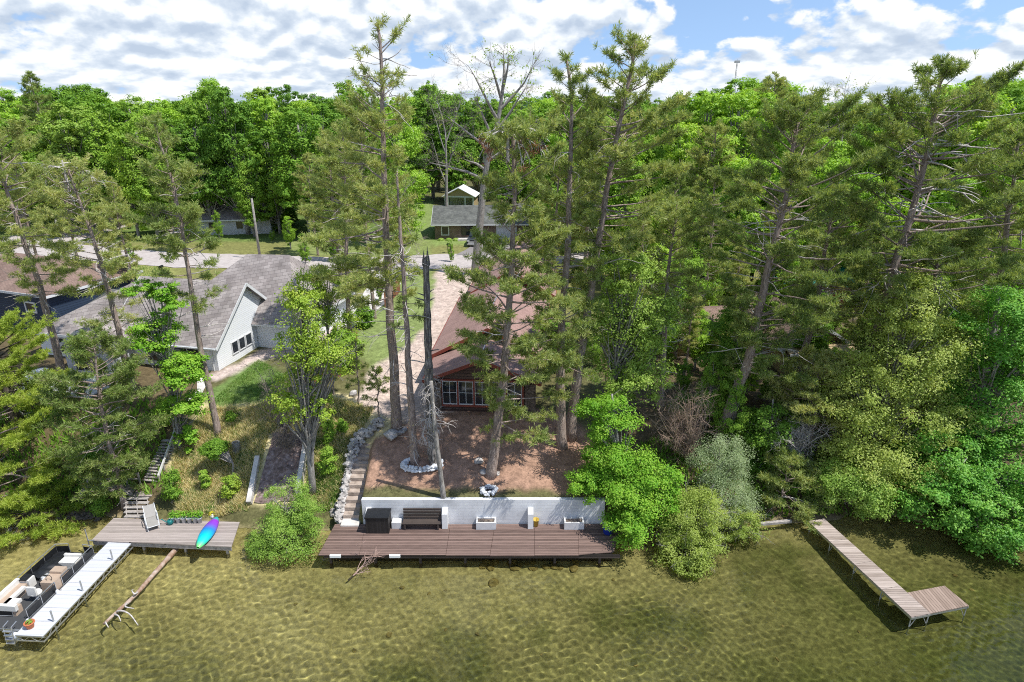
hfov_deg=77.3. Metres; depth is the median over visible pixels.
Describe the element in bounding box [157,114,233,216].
leafy tree
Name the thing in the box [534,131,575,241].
leafy tree
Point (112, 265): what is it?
pine tree
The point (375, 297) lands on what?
concrete driveway
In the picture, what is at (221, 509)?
grass
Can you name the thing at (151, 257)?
road
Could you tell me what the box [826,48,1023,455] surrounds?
pine tree
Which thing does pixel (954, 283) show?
leafy tree
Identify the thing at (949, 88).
leafy tree
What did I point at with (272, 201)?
leafy tree
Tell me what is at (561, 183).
leafy tree
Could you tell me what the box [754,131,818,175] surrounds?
leafy tree
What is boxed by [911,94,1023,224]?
leafy tree
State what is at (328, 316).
leafy tree
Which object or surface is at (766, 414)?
leafy tree
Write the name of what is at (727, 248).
leafy tree
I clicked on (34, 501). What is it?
white pine
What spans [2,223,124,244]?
side street
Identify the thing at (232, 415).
leafy bush
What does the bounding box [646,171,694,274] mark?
pine tree
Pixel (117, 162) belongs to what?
leafy tree
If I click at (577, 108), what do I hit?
leafy tree
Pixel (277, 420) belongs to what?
dead shrub
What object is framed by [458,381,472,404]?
window
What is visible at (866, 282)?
pine tree
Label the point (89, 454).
leafy bush
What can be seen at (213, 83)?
leafy tree
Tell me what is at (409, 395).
pine tree
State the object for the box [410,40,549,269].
bare tree
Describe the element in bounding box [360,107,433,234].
leafy tree
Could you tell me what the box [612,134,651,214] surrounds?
leafy tree
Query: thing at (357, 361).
pine sapling
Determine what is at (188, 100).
leafy tree
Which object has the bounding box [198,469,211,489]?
leafy bush
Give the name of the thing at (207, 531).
kayak
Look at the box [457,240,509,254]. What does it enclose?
driveway
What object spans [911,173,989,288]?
leafy tree
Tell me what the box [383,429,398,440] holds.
boulder
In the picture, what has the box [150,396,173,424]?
leafy bush
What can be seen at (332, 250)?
leafy tree
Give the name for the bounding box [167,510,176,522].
plant pot
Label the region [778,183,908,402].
pine tree
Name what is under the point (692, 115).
leafy tree
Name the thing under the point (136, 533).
deck
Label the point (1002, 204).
pine tree
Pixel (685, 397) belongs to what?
leafy bush
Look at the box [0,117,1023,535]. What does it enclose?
ground
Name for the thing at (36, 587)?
pontoon boat
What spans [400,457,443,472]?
stone ring
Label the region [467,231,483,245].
pickup truck
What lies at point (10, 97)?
leafy tree
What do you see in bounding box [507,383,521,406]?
window
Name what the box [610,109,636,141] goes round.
leafy tree
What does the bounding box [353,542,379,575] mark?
fallen branch
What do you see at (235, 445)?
tree stump
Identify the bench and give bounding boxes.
[402,508,440,529]
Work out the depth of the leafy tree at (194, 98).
105.02 m
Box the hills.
[132,103,926,115]
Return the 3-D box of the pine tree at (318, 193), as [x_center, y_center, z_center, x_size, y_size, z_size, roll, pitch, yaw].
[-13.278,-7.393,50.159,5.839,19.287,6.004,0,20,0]
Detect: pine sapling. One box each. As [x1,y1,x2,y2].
[324,357,340,394]
[341,339,369,403]
[361,365,389,416]
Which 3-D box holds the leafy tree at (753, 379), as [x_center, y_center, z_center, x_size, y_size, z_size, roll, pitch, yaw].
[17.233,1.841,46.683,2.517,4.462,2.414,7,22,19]
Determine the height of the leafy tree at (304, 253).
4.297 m
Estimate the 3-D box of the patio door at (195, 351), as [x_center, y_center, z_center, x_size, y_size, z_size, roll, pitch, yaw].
[-25.849,1.428,51.133,2.670,2.070,0.080,4,21,11]
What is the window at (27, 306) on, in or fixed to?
in the house at (62, 305)
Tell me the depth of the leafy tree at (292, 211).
110.86 m
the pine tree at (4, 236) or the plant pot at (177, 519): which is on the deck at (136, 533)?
the plant pot at (177, 519)
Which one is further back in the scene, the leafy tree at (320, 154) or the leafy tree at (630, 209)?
the leafy tree at (320, 154)
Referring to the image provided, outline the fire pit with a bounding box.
[479,484,498,495]
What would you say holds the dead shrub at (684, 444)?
on the ground at (534, 469)
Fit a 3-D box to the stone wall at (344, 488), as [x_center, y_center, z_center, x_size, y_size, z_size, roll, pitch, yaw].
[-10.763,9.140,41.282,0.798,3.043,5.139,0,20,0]
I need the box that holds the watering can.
[161,519,173,524]
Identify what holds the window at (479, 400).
in the cabin at (454, 368)
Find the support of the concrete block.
on the deck at (509, 541)
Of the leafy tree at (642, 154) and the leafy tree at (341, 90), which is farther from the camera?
the leafy tree at (341, 90)
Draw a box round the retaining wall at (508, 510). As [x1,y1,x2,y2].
[361,497,604,531]
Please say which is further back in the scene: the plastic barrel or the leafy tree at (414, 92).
the leafy tree at (414, 92)
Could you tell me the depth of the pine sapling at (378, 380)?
43.42 m
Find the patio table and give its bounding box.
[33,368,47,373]
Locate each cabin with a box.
[422,240,556,412]
[652,294,856,373]
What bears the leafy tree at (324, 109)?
on the ground at (534, 469)
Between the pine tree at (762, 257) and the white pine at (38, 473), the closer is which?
the white pine at (38, 473)
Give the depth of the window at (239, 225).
103.13 m
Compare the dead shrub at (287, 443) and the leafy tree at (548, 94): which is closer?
the dead shrub at (287, 443)
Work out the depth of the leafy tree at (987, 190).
59.60 m
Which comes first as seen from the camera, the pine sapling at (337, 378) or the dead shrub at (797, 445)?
the dead shrub at (797, 445)
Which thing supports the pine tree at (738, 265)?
on the ground at (534, 469)
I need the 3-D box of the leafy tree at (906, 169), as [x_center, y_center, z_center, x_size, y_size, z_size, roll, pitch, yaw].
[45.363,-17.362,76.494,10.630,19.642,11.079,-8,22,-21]
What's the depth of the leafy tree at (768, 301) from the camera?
51.87 m
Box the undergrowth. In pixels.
[0,395,934,524]
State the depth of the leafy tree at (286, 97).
176.27 m
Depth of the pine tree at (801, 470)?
40.38 m
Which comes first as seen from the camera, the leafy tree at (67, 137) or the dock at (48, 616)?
the dock at (48, 616)
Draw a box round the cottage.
[761,252,902,310]
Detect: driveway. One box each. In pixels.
[337,271,407,326]
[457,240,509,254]
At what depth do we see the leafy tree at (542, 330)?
50.40 m
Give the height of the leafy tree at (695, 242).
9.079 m
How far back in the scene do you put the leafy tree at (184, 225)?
99.45 m
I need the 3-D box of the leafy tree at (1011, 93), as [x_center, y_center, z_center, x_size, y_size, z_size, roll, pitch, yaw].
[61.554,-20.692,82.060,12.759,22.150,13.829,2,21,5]
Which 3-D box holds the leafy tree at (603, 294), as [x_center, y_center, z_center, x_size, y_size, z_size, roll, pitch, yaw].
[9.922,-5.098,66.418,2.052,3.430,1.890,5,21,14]
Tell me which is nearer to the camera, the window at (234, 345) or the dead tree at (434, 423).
the dead tree at (434, 423)
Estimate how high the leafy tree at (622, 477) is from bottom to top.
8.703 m
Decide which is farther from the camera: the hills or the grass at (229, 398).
the hills
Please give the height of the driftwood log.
0.468 m
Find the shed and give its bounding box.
[442,184,479,204]
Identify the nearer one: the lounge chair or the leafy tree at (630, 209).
the lounge chair
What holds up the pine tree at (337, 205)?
on the ground at (534, 469)
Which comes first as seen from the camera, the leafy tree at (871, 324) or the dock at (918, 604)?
the dock at (918, 604)
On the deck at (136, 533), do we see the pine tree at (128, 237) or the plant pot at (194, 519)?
the plant pot at (194, 519)
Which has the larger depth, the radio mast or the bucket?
the radio mast
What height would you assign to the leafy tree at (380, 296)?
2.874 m
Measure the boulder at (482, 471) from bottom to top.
0.412 m
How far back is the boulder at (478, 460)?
41.06 m
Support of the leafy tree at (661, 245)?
on the ground at (534, 469)
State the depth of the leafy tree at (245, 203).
98.13 m
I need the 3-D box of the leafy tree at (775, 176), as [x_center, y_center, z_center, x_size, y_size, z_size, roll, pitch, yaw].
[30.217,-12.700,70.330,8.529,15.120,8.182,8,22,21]
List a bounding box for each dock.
[15,542,133,641]
[808,519,968,626]
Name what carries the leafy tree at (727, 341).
on the ground at (534, 469)
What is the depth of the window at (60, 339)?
53.31 m
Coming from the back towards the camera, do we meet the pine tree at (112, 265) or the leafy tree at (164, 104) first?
the leafy tree at (164, 104)
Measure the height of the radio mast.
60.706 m
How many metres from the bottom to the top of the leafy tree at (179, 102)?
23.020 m
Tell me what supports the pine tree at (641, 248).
on the ground at (534, 469)
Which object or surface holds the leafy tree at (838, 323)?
on the ground at (534, 469)
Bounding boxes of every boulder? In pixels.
[349,390,356,396]
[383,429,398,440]
[474,457,483,463]
[479,468,485,474]
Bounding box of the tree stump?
[231,440,240,453]
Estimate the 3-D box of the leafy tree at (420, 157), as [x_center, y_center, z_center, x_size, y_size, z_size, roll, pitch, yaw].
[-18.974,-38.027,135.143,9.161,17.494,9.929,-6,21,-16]
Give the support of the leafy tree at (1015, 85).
on the ground at (534, 469)
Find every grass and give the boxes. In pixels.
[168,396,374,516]
[215,360,286,404]
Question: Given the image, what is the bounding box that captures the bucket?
[533,517,538,526]
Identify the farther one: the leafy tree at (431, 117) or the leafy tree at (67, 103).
the leafy tree at (431, 117)
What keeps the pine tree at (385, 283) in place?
on the ground at (534, 469)
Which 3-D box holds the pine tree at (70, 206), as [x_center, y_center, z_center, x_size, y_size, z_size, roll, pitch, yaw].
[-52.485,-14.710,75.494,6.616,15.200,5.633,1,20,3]
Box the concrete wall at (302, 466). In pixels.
[295,445,306,493]
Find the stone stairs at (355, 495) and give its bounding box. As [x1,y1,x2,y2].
[340,443,369,526]
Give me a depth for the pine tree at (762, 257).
57.83 m
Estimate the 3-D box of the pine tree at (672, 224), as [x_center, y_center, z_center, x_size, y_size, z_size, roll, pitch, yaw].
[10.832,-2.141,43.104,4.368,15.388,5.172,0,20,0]
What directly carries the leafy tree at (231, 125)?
on the ground at (534, 469)
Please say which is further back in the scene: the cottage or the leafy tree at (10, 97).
the leafy tree at (10, 97)
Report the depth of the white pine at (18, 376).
43.69 m
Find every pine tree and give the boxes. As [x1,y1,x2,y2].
[0,114,82,375]
[0,152,48,254]
[0,190,19,253]
[16,70,66,222]
[20,151,149,389]
[23,322,172,510]
[35,150,98,255]
[98,175,145,281]
[123,110,228,437]
[162,168,188,238]
[291,152,327,255]
[295,11,423,430]
[296,118,380,356]
[309,129,351,279]
[328,178,349,253]
[331,109,393,318]
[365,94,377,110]
[373,163,439,465]
[440,105,592,480]
[524,154,585,274]
[527,49,612,450]
[543,240,563,309]
[554,17,696,442]
[564,87,612,272]
[570,266,585,340]
[575,127,607,268]
[613,256,649,308]
[629,209,655,302]
[645,193,715,412]
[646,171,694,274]
[678,165,740,299]
[679,285,704,375]
[683,118,737,280]
[694,83,885,446]
[710,317,735,351]
[718,246,755,313]
[756,176,797,283]
[757,445,836,535]
[758,342,875,452]
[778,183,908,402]
[782,242,835,294]
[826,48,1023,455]
[839,292,866,337]
[843,213,897,329]
[889,206,998,431]
[949,119,1023,404]
[954,213,1019,292]
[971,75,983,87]
[978,200,1023,268]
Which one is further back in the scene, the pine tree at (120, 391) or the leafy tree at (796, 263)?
the leafy tree at (796, 263)
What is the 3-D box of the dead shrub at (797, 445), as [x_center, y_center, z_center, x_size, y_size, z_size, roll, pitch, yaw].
[18.791,6.220,42.100,5.565,4.710,4.488,0,20,0]
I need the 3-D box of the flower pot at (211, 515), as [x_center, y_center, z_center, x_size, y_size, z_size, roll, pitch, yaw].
[-18.671,10.819,39.808,0.360,0.495,0.374,0,20,0]
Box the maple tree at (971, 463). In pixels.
[883,282,1023,566]
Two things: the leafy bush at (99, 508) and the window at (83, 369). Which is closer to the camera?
the leafy bush at (99, 508)
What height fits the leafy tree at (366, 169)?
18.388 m
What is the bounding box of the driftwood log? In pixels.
[103,548,178,627]
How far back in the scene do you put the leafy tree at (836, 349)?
46.28 m
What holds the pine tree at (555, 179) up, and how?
on the ground at (534, 469)
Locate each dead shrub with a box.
[240,363,299,433]
[265,424,302,453]
[633,380,720,463]
[750,400,840,464]
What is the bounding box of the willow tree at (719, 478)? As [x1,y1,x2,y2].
[684,431,765,537]
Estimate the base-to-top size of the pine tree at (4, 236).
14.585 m
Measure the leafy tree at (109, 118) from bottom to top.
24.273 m
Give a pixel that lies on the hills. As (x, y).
(519, 109)
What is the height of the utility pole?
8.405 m
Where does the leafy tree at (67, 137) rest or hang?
on the ground at (534, 469)
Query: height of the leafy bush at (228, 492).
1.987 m
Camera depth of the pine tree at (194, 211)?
38.98 m
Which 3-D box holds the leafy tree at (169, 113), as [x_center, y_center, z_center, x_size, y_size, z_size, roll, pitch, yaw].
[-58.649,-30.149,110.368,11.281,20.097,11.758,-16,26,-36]
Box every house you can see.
[0,253,142,330]
[8,254,354,397]
[184,202,282,235]
[431,205,534,240]
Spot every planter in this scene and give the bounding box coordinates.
[476,517,495,529]
[563,516,583,529]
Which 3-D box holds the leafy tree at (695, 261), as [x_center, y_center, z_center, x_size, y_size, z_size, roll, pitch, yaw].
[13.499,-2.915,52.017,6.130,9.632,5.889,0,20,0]
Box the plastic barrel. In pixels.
[603,522,612,535]
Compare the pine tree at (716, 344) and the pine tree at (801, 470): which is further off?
the pine tree at (716, 344)
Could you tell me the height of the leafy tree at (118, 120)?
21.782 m
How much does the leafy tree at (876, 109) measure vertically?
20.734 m
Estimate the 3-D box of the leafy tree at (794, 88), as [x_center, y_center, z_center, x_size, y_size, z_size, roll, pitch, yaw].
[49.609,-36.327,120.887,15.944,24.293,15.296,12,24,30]
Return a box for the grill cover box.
[364,508,391,533]
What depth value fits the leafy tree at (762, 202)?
71.64 m
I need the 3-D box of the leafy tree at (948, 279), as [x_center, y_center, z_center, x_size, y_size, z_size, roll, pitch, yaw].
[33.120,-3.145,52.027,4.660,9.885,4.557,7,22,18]
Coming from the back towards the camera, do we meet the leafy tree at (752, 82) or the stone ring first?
the leafy tree at (752, 82)
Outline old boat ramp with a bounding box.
[254,431,303,503]
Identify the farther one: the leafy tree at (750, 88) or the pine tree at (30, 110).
the leafy tree at (750, 88)
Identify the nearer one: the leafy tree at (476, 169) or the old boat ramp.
the old boat ramp
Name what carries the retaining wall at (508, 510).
on the ground at (534, 469)
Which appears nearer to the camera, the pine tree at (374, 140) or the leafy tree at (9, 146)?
the pine tree at (374, 140)
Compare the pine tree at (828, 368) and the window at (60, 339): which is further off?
the window at (60, 339)
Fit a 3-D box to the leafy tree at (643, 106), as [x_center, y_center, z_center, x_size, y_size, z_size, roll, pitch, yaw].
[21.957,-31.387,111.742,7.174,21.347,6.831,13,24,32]
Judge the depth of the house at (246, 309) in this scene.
53.34 m
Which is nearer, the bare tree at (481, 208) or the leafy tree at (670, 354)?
the leafy tree at (670, 354)
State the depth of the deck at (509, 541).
37.65 m
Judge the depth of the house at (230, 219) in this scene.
103.24 m
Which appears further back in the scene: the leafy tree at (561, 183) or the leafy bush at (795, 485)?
the leafy tree at (561, 183)
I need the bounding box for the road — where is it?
[0,244,614,271]
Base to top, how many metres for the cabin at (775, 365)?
4.850 m
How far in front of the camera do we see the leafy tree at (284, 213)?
105.15 m
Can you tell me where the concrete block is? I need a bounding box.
[391,518,401,528]
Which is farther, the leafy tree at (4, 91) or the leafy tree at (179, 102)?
the leafy tree at (4, 91)
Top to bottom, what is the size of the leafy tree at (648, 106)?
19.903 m
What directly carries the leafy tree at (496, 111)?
on the ground at (534, 469)
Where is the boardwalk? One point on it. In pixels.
(126, 488)
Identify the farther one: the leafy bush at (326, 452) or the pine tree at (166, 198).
the pine tree at (166, 198)
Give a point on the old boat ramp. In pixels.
(278, 466)
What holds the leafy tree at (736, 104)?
on the ground at (534, 469)
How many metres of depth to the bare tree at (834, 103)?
89.53 m
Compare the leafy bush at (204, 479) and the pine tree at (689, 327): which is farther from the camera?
the pine tree at (689, 327)
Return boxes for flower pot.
[23,618,34,629]
[209,511,214,518]
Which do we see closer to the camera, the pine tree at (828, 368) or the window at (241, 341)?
the pine tree at (828, 368)
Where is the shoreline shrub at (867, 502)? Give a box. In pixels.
[806,455,902,521]
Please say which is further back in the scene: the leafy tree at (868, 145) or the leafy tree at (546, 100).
the leafy tree at (546, 100)
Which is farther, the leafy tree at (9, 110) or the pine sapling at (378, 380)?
the leafy tree at (9, 110)
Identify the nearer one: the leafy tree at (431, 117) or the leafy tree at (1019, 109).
the leafy tree at (1019, 109)
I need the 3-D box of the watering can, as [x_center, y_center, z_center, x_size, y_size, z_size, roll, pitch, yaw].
[-21.126,11.068,39.294,0.738,0.386,0.331,0,20,0]
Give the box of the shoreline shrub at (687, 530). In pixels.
[649,476,774,580]
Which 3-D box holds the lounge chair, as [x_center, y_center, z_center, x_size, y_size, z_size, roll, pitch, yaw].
[-22.143,10.818,39.274,0.750,0.902,1.764,-13,24,-32]
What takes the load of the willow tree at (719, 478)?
on the ground at (534, 469)
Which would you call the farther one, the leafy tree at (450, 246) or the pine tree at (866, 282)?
the leafy tree at (450, 246)
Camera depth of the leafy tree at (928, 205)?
65.46 m
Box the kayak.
[196,517,218,548]
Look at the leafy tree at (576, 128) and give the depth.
101.55 m
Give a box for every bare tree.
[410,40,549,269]
[415,74,472,205]
[817,73,880,145]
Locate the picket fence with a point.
(398, 288)
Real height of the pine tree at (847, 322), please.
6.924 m
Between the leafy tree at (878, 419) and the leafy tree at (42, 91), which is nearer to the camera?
the leafy tree at (878, 419)
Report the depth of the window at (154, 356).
51.84 m
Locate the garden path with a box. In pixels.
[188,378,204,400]
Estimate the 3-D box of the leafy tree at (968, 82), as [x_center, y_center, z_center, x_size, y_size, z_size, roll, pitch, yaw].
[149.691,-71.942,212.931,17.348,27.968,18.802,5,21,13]
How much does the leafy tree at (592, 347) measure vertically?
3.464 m
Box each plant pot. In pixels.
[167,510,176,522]
[173,510,181,522]
[178,510,186,522]
[185,510,192,522]
[190,510,197,522]
[194,510,203,522]
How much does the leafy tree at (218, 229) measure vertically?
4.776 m
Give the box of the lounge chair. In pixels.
[142,503,159,531]
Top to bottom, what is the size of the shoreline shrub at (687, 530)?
5.804 m
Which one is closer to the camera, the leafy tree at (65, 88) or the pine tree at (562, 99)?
the pine tree at (562, 99)
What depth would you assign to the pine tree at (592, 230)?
74.00 m
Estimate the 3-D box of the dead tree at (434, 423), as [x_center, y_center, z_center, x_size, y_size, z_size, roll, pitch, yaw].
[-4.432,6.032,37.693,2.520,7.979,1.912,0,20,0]
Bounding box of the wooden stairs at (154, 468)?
[123,428,176,518]
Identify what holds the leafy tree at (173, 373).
on the ground at (534, 469)
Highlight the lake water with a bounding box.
[0,511,1023,681]
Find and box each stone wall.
[334,447,354,523]
[344,417,384,461]
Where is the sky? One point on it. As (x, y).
(147, 49)
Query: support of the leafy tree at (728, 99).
on the ground at (534, 469)
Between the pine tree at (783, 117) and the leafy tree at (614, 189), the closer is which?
the pine tree at (783, 117)
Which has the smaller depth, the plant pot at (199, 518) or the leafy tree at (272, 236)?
the plant pot at (199, 518)
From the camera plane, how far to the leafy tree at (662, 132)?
108.80 m
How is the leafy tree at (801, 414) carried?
on the ground at (534, 469)
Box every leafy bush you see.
[73,446,102,460]
[87,488,115,517]
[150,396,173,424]
[159,466,183,503]
[196,437,234,474]
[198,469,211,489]
[218,473,241,499]
[225,410,236,422]
[315,444,338,475]
[320,416,336,444]
[335,418,349,434]
[353,305,375,328]
[665,390,705,420]
[738,428,774,456]
[781,469,812,496]
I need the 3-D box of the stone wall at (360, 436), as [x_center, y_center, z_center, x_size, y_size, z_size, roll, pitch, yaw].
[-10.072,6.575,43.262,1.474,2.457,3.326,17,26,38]
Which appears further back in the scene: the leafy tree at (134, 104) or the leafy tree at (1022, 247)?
the leafy tree at (134, 104)
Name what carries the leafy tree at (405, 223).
on the ground at (534, 469)
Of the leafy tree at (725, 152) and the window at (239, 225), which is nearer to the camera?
the leafy tree at (725, 152)
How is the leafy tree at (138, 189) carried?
on the ground at (534, 469)
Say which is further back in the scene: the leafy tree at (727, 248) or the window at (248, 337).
the leafy tree at (727, 248)
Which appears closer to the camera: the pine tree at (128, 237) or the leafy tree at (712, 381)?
the leafy tree at (712, 381)
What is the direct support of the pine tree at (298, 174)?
on the ground at (534, 469)
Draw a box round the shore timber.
[759,519,791,525]
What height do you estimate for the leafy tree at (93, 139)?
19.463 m
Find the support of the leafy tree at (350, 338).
on the ground at (534, 469)
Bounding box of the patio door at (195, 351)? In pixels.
[172,347,201,368]
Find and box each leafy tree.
[0,87,17,107]
[0,98,43,131]
[0,112,36,225]
[0,112,53,234]
[0,123,42,232]
[1,92,60,131]
[22,121,70,221]
[24,87,75,120]
[29,102,109,234]
[44,84,74,101]
[53,84,110,153]
[54,83,110,122]
[59,91,108,222]
[62,93,139,224]
[77,108,124,224]
[79,128,116,225]
[99,137,150,237]
[108,114,178,236]
[115,94,154,189]
[118,277,212,453]
[126,243,133,260]
[134,124,198,230]
[138,105,186,157]
[143,97,178,122]
[152,118,196,199]
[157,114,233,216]
[169,209,193,234]
[173,90,196,116]
[174,92,234,202]
[176,98,209,202]
[183,82,235,202]
[196,76,225,96]
[201,86,266,234]
[211,210,223,237]
[226,86,292,154]
[228,143,264,236]
[239,94,292,199]
[253,126,290,233]
[259,108,338,231]
[259,260,362,494]
[264,84,300,133]
[269,230,274,240]
[272,206,287,229]
[278,103,344,199]
[282,216,295,248]
[283,206,299,221]
[283,266,365,343]
[287,93,327,134]
[288,98,325,156]
[297,233,311,262]
[302,99,341,128]
[312,140,337,214]
[317,327,368,374]
[328,242,342,259]
[330,79,379,147]
[334,117,377,214]
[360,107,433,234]
[371,178,425,258]
[375,96,395,136]
[376,289,383,299]
[393,93,419,169]
[399,90,424,159]
[404,87,451,190]
[404,117,439,201]
[415,80,442,198]
[420,93,474,200]
[430,94,482,190]
[447,241,454,261]
[461,122,492,199]
[465,96,497,185]
[482,102,538,204]
[485,118,506,199]
[488,102,503,124]
[501,91,536,120]
[519,100,560,203]
[522,95,540,108]
[529,90,561,112]
[529,95,574,156]
[530,309,575,372]
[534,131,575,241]
[546,96,606,185]
[558,175,583,256]
[562,120,614,188]
[564,392,692,551]
[576,243,692,435]
[578,103,615,135]
[580,164,625,245]
[584,334,601,365]
[588,158,649,272]
[598,276,614,305]
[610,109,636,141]
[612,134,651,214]
[619,217,645,278]
[623,100,658,144]
[624,206,645,247]
[633,133,661,196]
[636,196,682,298]
[641,105,676,150]
[646,111,676,186]
[647,122,712,240]
[651,90,694,190]
[651,245,718,357]
[655,321,677,361]
[673,357,695,390]
[674,88,732,191]
[675,104,733,125]
[675,132,747,277]
[681,309,713,370]
[682,218,704,279]
[692,297,770,409]
[693,352,728,426]
[695,88,724,102]
[700,256,723,305]
[700,290,718,305]
[702,86,777,169]
[704,156,774,261]
[704,366,752,449]
[708,91,756,124]
[708,192,757,272]
[709,305,734,351]
[716,234,753,305]
[722,76,763,110]
[728,90,801,172]
[737,399,803,479]
[738,71,796,121]
[738,85,764,121]
[742,349,766,393]
[748,155,784,281]
[748,155,820,255]
[749,291,778,342]
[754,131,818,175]
[754,227,804,299]
[758,379,770,399]
[769,80,811,123]
[787,155,868,282]
[790,290,836,365]
[794,136,849,203]
[794,400,808,426]
[798,262,996,521]
[799,109,822,147]
[817,94,865,154]
[829,312,849,335]
[829,347,846,367]
[830,136,892,207]
[833,170,889,265]
[837,123,885,192]
[847,309,886,360]
[860,113,940,225]
[861,101,887,123]
[869,195,918,285]
[896,78,1003,212]
[901,263,950,327]
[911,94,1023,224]
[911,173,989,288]
[915,198,952,226]
[930,203,979,288]
[941,309,988,375]
[947,160,1023,292]
[957,80,984,89]
[969,87,1023,148]
[975,231,1023,359]
[982,284,1023,357]
[990,102,1023,286]
[999,76,1023,97]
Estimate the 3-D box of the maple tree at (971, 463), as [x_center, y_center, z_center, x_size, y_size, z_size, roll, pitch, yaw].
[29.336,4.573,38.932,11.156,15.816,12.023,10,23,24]
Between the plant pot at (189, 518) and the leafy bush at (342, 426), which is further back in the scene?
the leafy bush at (342, 426)
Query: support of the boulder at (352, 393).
on the ground at (534, 469)
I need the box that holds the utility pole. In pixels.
[251,198,260,253]
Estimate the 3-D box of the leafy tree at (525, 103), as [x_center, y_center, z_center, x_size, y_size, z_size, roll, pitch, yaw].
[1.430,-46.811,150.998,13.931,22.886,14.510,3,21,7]
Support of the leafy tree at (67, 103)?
on the ground at (534, 469)
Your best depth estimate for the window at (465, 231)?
99.45 m
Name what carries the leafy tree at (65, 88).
on the ground at (534, 469)
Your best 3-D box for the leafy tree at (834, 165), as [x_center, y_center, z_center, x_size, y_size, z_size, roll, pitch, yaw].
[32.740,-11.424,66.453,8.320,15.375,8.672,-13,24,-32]
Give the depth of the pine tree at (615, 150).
36.12 m
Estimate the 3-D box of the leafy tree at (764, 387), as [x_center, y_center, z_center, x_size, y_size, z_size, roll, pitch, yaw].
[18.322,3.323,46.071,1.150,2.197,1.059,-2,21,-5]
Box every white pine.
[0,303,70,430]
[0,309,64,509]
[0,469,92,547]
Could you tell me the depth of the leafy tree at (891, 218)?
61.01 m
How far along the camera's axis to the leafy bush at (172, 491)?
40.65 m
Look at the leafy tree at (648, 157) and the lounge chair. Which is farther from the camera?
the leafy tree at (648, 157)
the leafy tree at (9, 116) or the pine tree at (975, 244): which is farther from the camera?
the leafy tree at (9, 116)
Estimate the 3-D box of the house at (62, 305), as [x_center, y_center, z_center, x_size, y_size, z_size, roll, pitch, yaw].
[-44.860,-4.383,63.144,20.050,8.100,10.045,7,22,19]
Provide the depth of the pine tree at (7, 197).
46.11 m
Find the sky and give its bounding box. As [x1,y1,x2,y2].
[0,0,1023,106]
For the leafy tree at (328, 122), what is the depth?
132.53 m
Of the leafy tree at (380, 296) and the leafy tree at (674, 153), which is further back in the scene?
the leafy tree at (674, 153)
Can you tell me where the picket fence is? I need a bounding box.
[384,281,399,306]
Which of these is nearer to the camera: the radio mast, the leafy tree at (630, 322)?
the leafy tree at (630, 322)
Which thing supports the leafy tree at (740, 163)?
on the ground at (534, 469)
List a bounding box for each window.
[24,301,37,313]
[58,337,63,351]
[72,354,99,372]
[145,345,159,361]
[208,222,215,229]
[231,339,239,354]
[235,221,243,228]
[238,335,245,350]
[245,332,252,346]
[441,226,448,235]
[442,381,457,404]
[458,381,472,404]
[461,226,475,235]
[475,382,488,404]
[491,382,505,396]
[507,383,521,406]
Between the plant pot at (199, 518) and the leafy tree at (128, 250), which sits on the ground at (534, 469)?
the leafy tree at (128, 250)
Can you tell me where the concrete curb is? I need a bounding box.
[246,455,260,503]
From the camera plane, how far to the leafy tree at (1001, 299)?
48.12 m
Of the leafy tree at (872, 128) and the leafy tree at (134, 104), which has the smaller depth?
the leafy tree at (872, 128)
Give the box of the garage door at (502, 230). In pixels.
[496,225,516,238]
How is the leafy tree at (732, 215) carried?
on the ground at (534, 469)
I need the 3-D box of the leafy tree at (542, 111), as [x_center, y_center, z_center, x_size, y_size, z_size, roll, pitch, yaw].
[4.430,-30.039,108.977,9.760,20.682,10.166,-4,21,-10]
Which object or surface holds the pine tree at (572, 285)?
on the ground at (534, 469)
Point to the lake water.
(797, 602)
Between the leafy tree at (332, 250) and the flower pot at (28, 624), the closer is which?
the flower pot at (28, 624)
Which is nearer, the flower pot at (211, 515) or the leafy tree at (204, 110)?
the flower pot at (211, 515)
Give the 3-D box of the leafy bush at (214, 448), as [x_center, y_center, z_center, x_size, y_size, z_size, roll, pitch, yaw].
[-19.535,7.777,42.365,1.888,2.958,2.053,14,25,33]
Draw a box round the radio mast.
[733,59,739,91]
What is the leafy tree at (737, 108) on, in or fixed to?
on the ground at (534, 469)
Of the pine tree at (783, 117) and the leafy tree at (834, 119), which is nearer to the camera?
the pine tree at (783, 117)
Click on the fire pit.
(495, 488)
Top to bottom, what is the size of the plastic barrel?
0.680 m
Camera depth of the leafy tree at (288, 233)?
91.99 m
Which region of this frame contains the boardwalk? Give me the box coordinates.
[80,472,140,494]
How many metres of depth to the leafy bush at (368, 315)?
59.90 m
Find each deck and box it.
[84,518,239,553]
[318,524,619,563]
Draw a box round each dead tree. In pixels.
[415,247,447,465]
[417,380,457,498]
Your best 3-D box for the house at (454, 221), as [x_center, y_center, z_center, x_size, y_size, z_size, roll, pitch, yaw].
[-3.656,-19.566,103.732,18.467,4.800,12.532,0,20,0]
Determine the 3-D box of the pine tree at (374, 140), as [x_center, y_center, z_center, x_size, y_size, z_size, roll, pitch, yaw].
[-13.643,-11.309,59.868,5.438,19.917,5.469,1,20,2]
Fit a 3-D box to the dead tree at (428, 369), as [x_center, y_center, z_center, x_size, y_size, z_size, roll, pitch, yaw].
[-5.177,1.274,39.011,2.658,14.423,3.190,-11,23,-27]
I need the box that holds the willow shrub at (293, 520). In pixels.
[241,470,328,566]
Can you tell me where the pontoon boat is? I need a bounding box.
[0,543,96,643]

